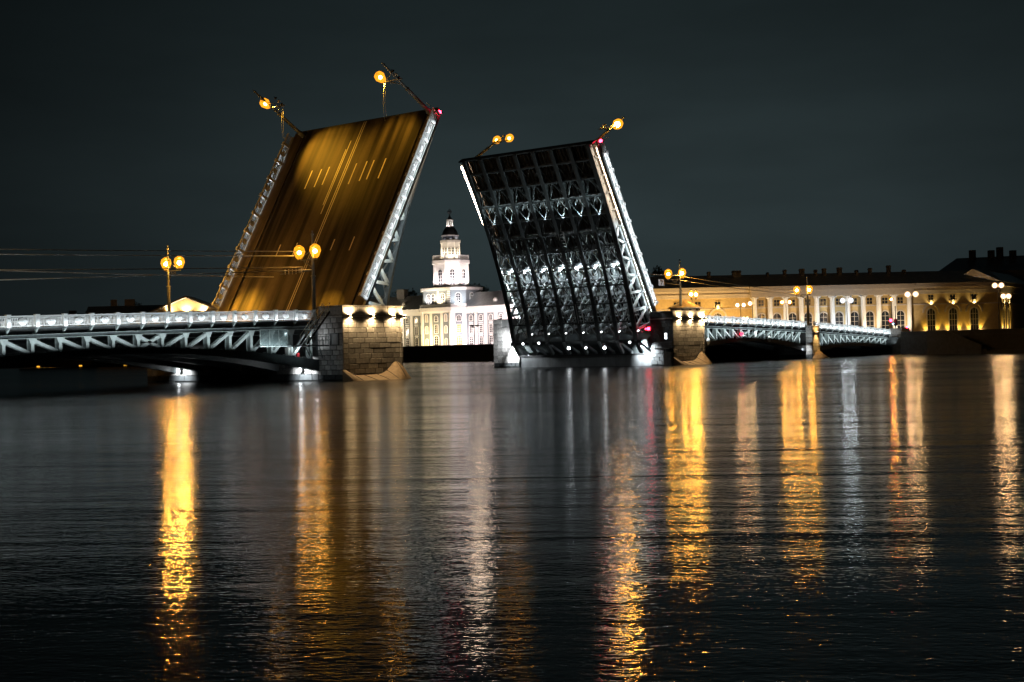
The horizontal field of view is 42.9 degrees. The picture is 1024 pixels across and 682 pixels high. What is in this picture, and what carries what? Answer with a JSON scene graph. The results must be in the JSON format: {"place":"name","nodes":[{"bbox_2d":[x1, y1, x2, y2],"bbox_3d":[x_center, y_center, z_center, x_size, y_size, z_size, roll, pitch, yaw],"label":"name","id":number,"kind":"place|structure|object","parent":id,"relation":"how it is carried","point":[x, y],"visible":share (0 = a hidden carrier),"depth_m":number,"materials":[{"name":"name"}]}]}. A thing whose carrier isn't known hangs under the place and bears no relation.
{"place":"outdoors","nodes":[
{"label":"outdoors","id":0,"kind":"place"},
{"bbox_2d":[0,270,270,276],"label":"overhead wire","id":1,"kind":"object","parent":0,"point":[133,274],"visible":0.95,"depth_m":141.93,"materials":[{"name":"black metal"}]},
{"bbox_2d":[0,353,1023,681],"bbox_3d":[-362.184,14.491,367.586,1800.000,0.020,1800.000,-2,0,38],"label":"river water","id":2,"kind":"structure","parent":0,"point":[846,519],"depth_m":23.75,"materials":[{"name":"black liquid"}]},
{"bbox_2d":[147,305,410,381],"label":"bascule pier","id":3,"kind":"structure","parent":2,"relation":"in","point":[364,345],"depth_m":155.22,"materials":[{"name":"concrete"}]},
{"bbox_2d":[0,309,318,372],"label":"bridge span","id":4,"kind":"object","parent":3,"relation":"attached to","point":[141,341],"visible":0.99,"depth_m":140.37,"materials":[{"name":"metal"}]},
{"bbox_2d":[160,245,184,322],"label":"lamp post","id":5,"kind":"object","parent":4,"relation":"on","point":[179,261],"visible":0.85,"depth_m":168.15,"materials":[{"name":"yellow metal"}]},
{"bbox_2d":[285,347,309,356],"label":"machine cabinet","id":6,"kind":"object","parent":4,"relation":"attached to","point":[288,351],"visible":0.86,"depth_m":149.58,"materials":[{"name":"grey metal"}]},
{"bbox_2d":[294,231,320,318],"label":"lamp post","id":7,"kind":"object","parent":3,"relation":"on","point":[314,250],"visible":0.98,"depth_m":153.61,"materials":[{"name":"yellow metal"}]},
{"bbox_2d":[0,249,296,251],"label":"overhead wire","id":8,"kind":"object","parent":7,"relation":"attached to","point":[146,250],"visible":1,"depth_m":137.01,"materials":[{"name":"black metal"}]},
{"bbox_2d":[280,268,311,274],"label":"wire bracket","id":9,"kind":"object","parent":7,"relation":"attached to","point":[301,271],"visible":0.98,"depth_m":154.45,"materials":[{"name":"brown metal"}]},
{"bbox_2d":[0,254,293,255],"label":"overhead wire","id":10,"kind":"object","parent":9,"relation":"attached to","point":[147,255],"visible":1,"depth_m":140.17,"materials":[{"name":"black metal"}]},
{"bbox_2d":[0,267,302,269],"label":"overhead wire","id":11,"kind":"object","parent":9,"relation":"attached to","point":[148,268],"visible":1,"depth_m":137.88,"materials":[{"name":"orange metal"}]},
{"bbox_2d":[0,269,311,279],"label":"overhead wire","id":12,"kind":"object","parent":9,"relation":"attached to","point":[151,275],"visible":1,"depth_m":139.54,"materials":[{"name":"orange metal"}]},
{"bbox_2d":[287,336,328,358],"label":"service platform","id":13,"kind":"structure","parent":3,"relation":"attached to","point":[309,346],"depth_m":149.81,"materials":[{"name":"grey metal"}]},
{"bbox_2d":[256,329,287,346],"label":"glass shelter","id":14,"kind":"object","parent":13,"relation":"attached to","point":[269,338],"visible":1,"depth_m":146.21,"materials":[{"name":"grey glass"}]},
{"bbox_2d":[300,302,329,344],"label":"iron stairs","id":15,"kind":"structure","parent":13,"relation":"on","point":[316,326],"depth_m":150.62,"materials":[{"name":"metal"}]},
{"bbox_2d":[211,107,442,321],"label":"bascule leaf","id":16,"kind":"object","parent":3,"relation":"on","point":[344,193],"visible":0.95,"depth_m":172.54,"materials":[{"name":"black metal"}]},
{"bbox_2d":[253,90,304,139],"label":"lamp post","id":17,"kind":"object","parent":16,"relation":"on","point":[265,103],"visible":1,"depth_m":181.53,"materials":[{"name":"grey metal"}]},
{"bbox_2d":[374,62,432,118],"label":"lamp post","id":18,"kind":"object","parent":16,"relation":"on","point":[379,76],"visible":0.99,"depth_m":167.20,"materials":[{"name":"grey metal"}]},
{"bbox_2d":[329,333,338,345],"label":"window","id":19,"kind":"structure","parent":3,"relation":"in","point":[334,337],"depth_m":151.41,"materials":[{"name":"concrete"}]},
{"bbox_2d":[492,310,711,367],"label":"bascule pier","id":20,"kind":"structure","parent":2,"relation":"in","point":[675,340],"depth_m":214.61,"materials":[{"name":"stone"}]},
{"bbox_2d":[458,140,658,355],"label":"bascule leaf","id":21,"kind":"object","parent":20,"relation":"on","point":[552,210],"visible":0.99,"depth_m":213.23,"materials":[{"name":"black metal"}]},
{"bbox_2d":[461,166,481,220],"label":"light bar","id":22,"kind":"object","parent":21,"relation":"attached to","point":[470,189],"visible":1,"depth_m":218.35,"materials":[{"name":"white metal"}]},
{"bbox_2d":[475,134,513,156],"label":"lamp post","id":23,"kind":"object","parent":21,"relation":"on","point":[508,138],"visible":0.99,"depth_m":220.15,"materials":[{"name":"yellow metal"}]},
{"bbox_2d":[596,148,620,218],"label":"light bar","id":24,"kind":"object","parent":21,"relation":"attached to","point":[608,182],"visible":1,"depth_m":202.28,"materials":[{"name":"white metal"}]},
{"bbox_2d":[596,117,623,140],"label":"lamp post","id":25,"kind":"object","parent":21,"relation":"on","point":[617,123],"visible":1,"depth_m":205.19,"materials":[{"name":"yellow metal"}]},
{"bbox_2d":[621,221,651,310],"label":"light bar","id":26,"kind":"object","parent":21,"relation":"attached to","point":[637,267],"visible":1,"depth_m":208.38,"materials":[{"name":"white metal"}]},
{"bbox_2d":[664,259,685,310],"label":"lamp post","id":27,"kind":"object","parent":20,"relation":"on","point":[681,272],"visible":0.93,"depth_m":220.27,"materials":[{"name":"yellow metal"}]},
{"bbox_2d":[658,279,679,285],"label":"road sign","id":28,"kind":"object","parent":27,"relation":"attached to","point":[660,282],"visible":1,"depth_m":215.55,"materials":[{"name":"black metal"}]},
{"bbox_2d":[667,299,701,310],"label":"control pavilion","id":29,"kind":"structure","parent":20,"relation":"on","point":[687,306],"depth_m":220.44,"materials":[{"name":"paint"}]},
{"bbox_2d":[688,289,697,302],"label":"lamp post","id":30,"kind":"object","parent":29,"relation":"on","point":[691,293],"visible":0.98,"depth_m":223.73,"materials":[{"name":"yellow glass"}]},
{"bbox_2d":[705,325,828,359],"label":"pier","id":31,"kind":"structure","parent":2,"relation":"in","point":[809,339],"depth_m":259.59,"materials":[{"name":"grey stone"}]},
{"bbox_2d":[704,315,806,353],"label":"bridge span","id":32,"kind":"object","parent":31,"relation":"on","point":[714,326],"visible":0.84,"depth_m":242.54,"materials":[{"name":"metal"}]},
{"bbox_2d":[793,277,812,325],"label":"lamp post","id":33,"kind":"object","parent":31,"relation":"on","point":[809,289],"visible":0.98,"depth_m":259.10,"materials":[{"name":"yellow metal"}]},
{"bbox_2d":[681,280,795,293],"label":"overhead wire","id":34,"kind":"object","parent":33,"relation":"attached to","point":[738,288],"visible":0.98,"depth_m":240.60,"materials":[{"name":"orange metal"}]},
{"bbox_2d":[685,276,795,290],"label":"overhead wire","id":35,"kind":"object","parent":33,"relation":"attached to","point":[741,285],"visible":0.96,"depth_m":240.98,"materials":[{"name":"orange metal"}]},
{"bbox_2d":[0,0,1023,327],"label":"sky","id":36,"kind":"structure","parent":0,"point":[755,137],"materials":[{"name":"black"}]},
{"bbox_2d":[650,265,664,276],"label":"tree","id":37,"kind":"object","parent":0,"point":[660,272],"visible":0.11,"depth_m":423.44,"materials":[{"name":"black plant"}]},
{"bbox_3d":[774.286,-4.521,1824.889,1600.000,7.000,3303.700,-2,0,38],"label":"street ground","id":38,"kind":"structure","parent":0,"visible":0},
{"bbox_2d":[86,296,218,324],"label":"portico building","id":39,"kind":"structure","parent":38,"relation":"on","point":[186,303],"depth_m":562.15,"materials":[{"name":"paint"}]},
{"bbox_2d":[390,288,419,296],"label":"tree","id":40,"kind":"object","parent":38,"relation":"on","point":[411,293],"visible":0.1,"depth_m":467.18,"materials":[{"name":"black plant"}]},
{"bbox_2d":[370,208,532,345],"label":"museum building","id":41,"kind":"structure","parent":38,"relation":"on","point":[445,306],"depth_m":429.47,"materials":[{"name":"grey paint"}]},
{"bbox_2d":[405,327,409,335],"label":"window","id":42,"kind":"structure","parent":41,"relation":"in","point":[406,328],"depth_m":441.66,"materials":[{"name":"white glass"}]},
{"bbox_2d":[414,327,418,334],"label":"window","id":43,"kind":"structure","parent":41,"relation":"in","point":[416,330],"depth_m":439.18,"materials":[{"name":"grey glass"}]},
{"bbox_2d":[415,337,418,345],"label":"window","id":44,"kind":"structure","parent":41,"relation":"in","point":[416,339],"depth_m":439.08,"materials":[{"name":"grey glass"}]},
{"bbox_2d":[426,294,430,304],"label":"window","id":45,"kind":"structure","parent":41,"relation":"in","point":[428,299],"depth_m":431.64,"materials":[{"name":"white glass"}]},
{"bbox_2d":[431,294,434,304],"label":"window","id":46,"kind":"structure","parent":41,"relation":"in","point":[432,295],"depth_m":430.59,"materials":[{"name":"white glass"}]},
{"bbox_2d":[434,325,437,333],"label":"window","id":47,"kind":"structure","parent":41,"relation":"in","point":[435,326],"depth_m":429.01,"materials":[{"name":"white glass"}]},
{"bbox_2d":[434,335,438,345],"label":"window","id":48,"kind":"structure","parent":41,"relation":"in","point":[436,338],"depth_m":428.91,"materials":[{"name":"white glass"}]},
{"bbox_2d":[437,269,442,285],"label":"window","id":49,"kind":"structure","parent":41,"relation":"in","point":[440,272],"depth_m":431.11,"materials":[{"name":"grey glass"}]},
{"bbox_2d":[440,293,444,303],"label":"window","id":50,"kind":"structure","parent":41,"relation":"in","point":[442,296],"depth_m":427.97,"materials":[{"name":"white glass"}]},
{"bbox_2d":[449,268,455,285],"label":"window","id":51,"kind":"structure","parent":41,"relation":"in","point":[452,272],"depth_m":430.06,"materials":[{"name":"white glass"}]},
{"bbox_2d":[455,292,460,303],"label":"window","id":52,"kind":"structure","parent":41,"relation":"in","point":[458,295],"depth_m":426.19,"materials":[{"name":"white glass"}]},
{"bbox_2d":[456,324,461,332],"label":"window","id":53,"kind":"structure","parent":41,"relation":"in","point":[459,326],"depth_m":425.26,"materials":[{"name":"glass"}]},
{"bbox_2d":[456,315,461,320],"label":"window","id":54,"kind":"structure","parent":41,"relation":"in","point":[458,318],"depth_m":425.26,"materials":[{"name":"white glass"}]},
{"bbox_2d":[456,334,462,344],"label":"window","id":55,"kind":"structure","parent":41,"relation":"in","point":[459,339],"depth_m":425.26,"materials":[{"name":"glass"}]},
{"bbox_2d":[461,268,465,285],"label":"window","id":56,"kind":"structure","parent":41,"relation":"in","point":[463,272],"depth_m":432.06,"materials":[{"name":"white glass"}]},
{"bbox_2d":[469,335,473,343],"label":"window","id":57,"kind":"structure","parent":41,"relation":"in","point":[471,339],"depth_m":424.32,"materials":[{"name":"white glass"}]},
{"bbox_2d":[479,324,482,332],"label":"window","id":58,"kind":"structure","parent":41,"relation":"in","point":[480,325],"depth_m":421.79,"materials":[{"name":"white glass"}]},
{"bbox_2d":[479,335,483,343],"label":"window","id":59,"kind":"structure","parent":41,"relation":"in","point":[481,340],"depth_m":421.84,"materials":[{"name":"white glass"}]},
{"bbox_2d":[489,324,492,332],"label":"window","id":60,"kind":"structure","parent":41,"relation":"in","point":[490,325],"depth_m":419.43,"materials":[{"name":"white glass"}]},
{"bbox_2d":[489,335,493,343],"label":"window","id":61,"kind":"structure","parent":41,"relation":"in","point":[491,336],"depth_m":419.28,"materials":[{"name":"white glass"}]},
{"bbox_2d":[469,312,478,343],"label":"street lamp","id":62,"kind":"object","parent":38,"relation":"on","point":[475,326],"visible":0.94,"depth_m":404.62,"materials":[{"name":"white metal"}]},
{"bbox_2d":[469,283,492,291],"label":"tree","id":63,"kind":"object","parent":38,"relation":"on","point":[484,288],"visible":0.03,"depth_m":469.28,"materials":[{"name":"black plant"}]},
{"bbox_2d":[0,328,1023,367],"bbox_3d":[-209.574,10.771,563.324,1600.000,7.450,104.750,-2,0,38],"label":"embankment wall","id":64,"kind":"structure","parent":38,"relation":"on","point":[914,342],"depth_m":296.92,"materials":[{"name":"stone"}]},
{"bbox_2d":[813,322,890,351],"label":"bridge span","id":65,"kind":"object","parent":64,"relation":"on","point":[853,337],"visible":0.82,"depth_m":274.84,"materials":[{"name":"metal"}]},
{"bbox_2d":[735,303,745,316],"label":"street lamp","id":66,"kind":"object","parent":38,"relation":"on","point":[738,305],"visible":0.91,"depth_m":329.64,"materials":[{"name":"white metal"}]},
{"bbox_2d":[780,300,791,318],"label":"street lamp","id":67,"kind":"object","parent":38,"relation":"on","point":[788,302],"visible":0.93,"depth_m":324.61,"materials":[{"name":"white metal"}]},
{"bbox_2d":[647,265,1001,333],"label":"colonnade building","id":68,"kind":"structure","parent":38,"relation":"on","point":[951,300],"depth_m":365.75,"materials":[{"name":"paint"}]},
{"bbox_2d":[714,301,720,307],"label":"window","id":69,"kind":"structure","parent":68,"relation":"in","point":[715,302],"depth_m":361.97,"materials":[{"name":"paint"}]},
{"bbox_2d":[713,312,722,322],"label":"window","id":70,"kind":"structure","parent":68,"relation":"in","point":[717,313],"depth_m":361.97,"materials":[{"name":"orange glass"}]},
{"bbox_2d":[758,300,764,306],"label":"window","id":71,"kind":"structure","parent":68,"relation":"in","point":[761,303],"depth_m":363.12,"materials":[{"name":"paint"}]},
{"bbox_2d":[757,313,766,324],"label":"window","id":72,"kind":"structure","parent":68,"relation":"in","point":[761,315],"depth_m":363.03,"materials":[{"name":"beige glass"}]},
{"bbox_2d":[773,299,779,306],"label":"window","id":73,"kind":"structure","parent":68,"relation":"in","point":[776,302],"depth_m":363.48,"materials":[{"name":"glass"}]},
{"bbox_2d":[773,312,781,325],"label":"window","id":74,"kind":"structure","parent":68,"relation":"in","point":[776,315],"depth_m":363.48,"materials":[{"name":"beige glass"}]},
{"bbox_2d":[789,299,795,305],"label":"window","id":75,"kind":"structure","parent":68,"relation":"in","point":[793,300],"depth_m":363.83,"materials":[{"name":"glass"}]},
{"bbox_2d":[788,312,797,325],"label":"window","id":76,"kind":"structure","parent":68,"relation":"in","point":[792,315],"depth_m":363.83,"materials":[{"name":"beige glass"}]},
{"bbox_2d":[804,299,810,305],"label":"window","id":77,"kind":"structure","parent":68,"relation":"in","point":[805,304],"depth_m":364.19,"materials":[{"name":"glass"}]},
{"bbox_2d":[804,312,812,324],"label":"window","id":78,"kind":"structure","parent":68,"relation":"in","point":[805,314],"depth_m":364.19,"materials":[{"name":"beige glass"}]},
{"bbox_2d":[820,298,826,305],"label":"window","id":79,"kind":"structure","parent":68,"relation":"in","point":[823,301],"depth_m":364.63,"materials":[{"name":"glass"}]},
{"bbox_2d":[820,311,828,328],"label":"window","id":80,"kind":"structure","parent":68,"relation":"in","point":[824,318],"depth_m":364.63,"materials":[{"name":"beige glass"}]},
{"bbox_2d":[835,298,841,304],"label":"window","id":81,"kind":"structure","parent":68,"relation":"in","point":[838,301],"depth_m":364.99,"materials":[{"name":"glass"}]},
{"bbox_2d":[835,311,843,329],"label":"window","id":82,"kind":"structure","parent":68,"relation":"in","point":[839,316],"depth_m":364.99,"materials":[{"name":"beige glass"}]},
{"bbox_2d":[851,298,857,304],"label":"window","id":83,"kind":"structure","parent":68,"relation":"in","point":[854,300],"depth_m":365.43,"materials":[{"name":"glass"}]},
{"bbox_2d":[851,311,859,326],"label":"window","id":84,"kind":"structure","parent":68,"relation":"in","point":[855,320],"depth_m":365.34,"materials":[{"name":"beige glass"}]},
{"bbox_2d":[866,297,872,304],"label":"window","id":85,"kind":"structure","parent":68,"relation":"in","point":[869,300],"depth_m":365.79,"materials":[{"name":"glass"}]},
{"bbox_2d":[866,310,874,328],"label":"window","id":86,"kind":"structure","parent":68,"relation":"in","point":[870,316],"depth_m":365.79,"materials":[{"name":"beige glass"}]},
{"bbox_2d":[881,297,887,303],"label":"window","id":87,"kind":"structure","parent":68,"relation":"in","point":[884,300],"depth_m":366.15,"materials":[{"name":"glass"}]},
{"bbox_2d":[881,310,890,329],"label":"window","id":88,"kind":"structure","parent":68,"relation":"in","point":[885,314],"depth_m":366.15,"materials":[{"name":"black glass"}]},
{"bbox_2d":[897,297,903,303],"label":"window","id":89,"kind":"structure","parent":68,"relation":"in","point":[900,300],"depth_m":366.59,"materials":[{"name":"glass"}]},
{"bbox_2d":[897,310,905,327],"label":"window","id":90,"kind":"structure","parent":68,"relation":"in","point":[901,317],"depth_m":366.51,"materials":[{"name":"black glass"}]},
{"bbox_2d":[927,294,933,300],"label":"window","id":91,"kind":"structure","parent":68,"relation":"in","point":[929,296],"depth_m":367.31,"materials":[{"name":"glass"}]},
{"bbox_2d":[926,307,936,330],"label":"window","id":92,"kind":"structure","parent":68,"relation":"in","point":[931,324],"depth_m":367.31,"materials":[{"name":"black glass"}]},
{"bbox_2d":[949,294,955,300],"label":"window","id":93,"kind":"structure","parent":68,"relation":"in","point":[951,296],"depth_m":367.85,"materials":[{"name":"glass"}]},
{"bbox_2d":[948,307,958,329],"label":"window","id":94,"kind":"structure","parent":68,"relation":"in","point":[952,312],"depth_m":367.85,"materials":[{"name":"black glass"}]},
{"bbox_2d":[970,293,976,299],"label":"window","id":95,"kind":"structure","parent":68,"relation":"in","point":[972,295],"depth_m":368.39,"materials":[{"name":"glass"}]},
{"bbox_2d":[969,306,979,329],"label":"window","id":96,"kind":"structure","parent":68,"relation":"in","point":[974,320],"depth_m":368.39,"materials":[{"name":"black glass"}]},
{"bbox_2d":[865,328,909,337],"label":"bridge abutment","id":97,"kind":"object","parent":38,"relation":"on","point":[895,332],"visible":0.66,"depth_m":289.13,"materials":[{"name":"stone"}]},
{"bbox_2d":[889,297,892,324],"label":"street lamp","id":98,"kind":"object","parent":38,"relation":"on","point":[891,299],"visible":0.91,"depth_m":309.94,"materials":[{"name":"white metal"}]},
{"bbox_2d":[905,291,918,331],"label":"street lamp","id":99,"kind":"object","parent":38,"relation":"on","point":[915,294],"visible":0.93,"depth_m":304.76,"materials":[{"name":"white metal"}]},
{"bbox_2d":[927,330,1023,353],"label":"landing stairs","id":100,"kind":"structure","parent":38,"relation":"on","point":[943,342],"depth_m":268.92,"materials":[{"name":"stone"}]},
{"bbox_2d":[939,247,1023,280],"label":"roof","id":101,"kind":"structure","parent":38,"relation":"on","point":[1012,264],"depth_m":445.38,"materials":[{"name":"black metal"}]},
{"bbox_2d":[965,269,1023,328],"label":"corner wing","id":102,"kind":"structure","parent":38,"relation":"on","point":[1013,286],"depth_m":381.85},
{"bbox_2d":[1002,306,1005,328],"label":"window","id":103,"kind":"structure","parent":102,"relation":"in","point":[1003,312],"depth_m":372.64,"materials":[{"name":"glass"}]},
{"bbox_2d":[1007,306,1009,328],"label":"window","id":104,"kind":"structure","parent":102,"relation":"in","point":[1008,312],"depth_m":377.77,"materials":[{"name":"glass"}]},
{"bbox_2d":[992,283,1003,328],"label":"street lamp","id":105,"kind":"object","parent":38,"relation":"on","point":[995,285],"visible":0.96,"depth_m":299.88,"materials":[{"name":"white metal"}]},
{"bbox_2d":[1001,293,1010,328],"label":"street lamp","id":106,"kind":"object","parent":38,"relation":"on","point":[1007,296],"visible":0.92,"depth_m":304.81,"materials":[{"name":"white metal"}]},
{"bbox_3d":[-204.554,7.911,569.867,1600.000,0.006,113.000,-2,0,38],"label":"embankment road","id":107,"kind":"structure","parent":0,"visible":0},
{"bbox_2d":[889,306,897,327],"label":"traffic light","id":108,"kind":"object","parent":107,"relation":"on","point":[895,322],"visible":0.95,"depth_m":298.41,"materials":[{"name":"black metal"}]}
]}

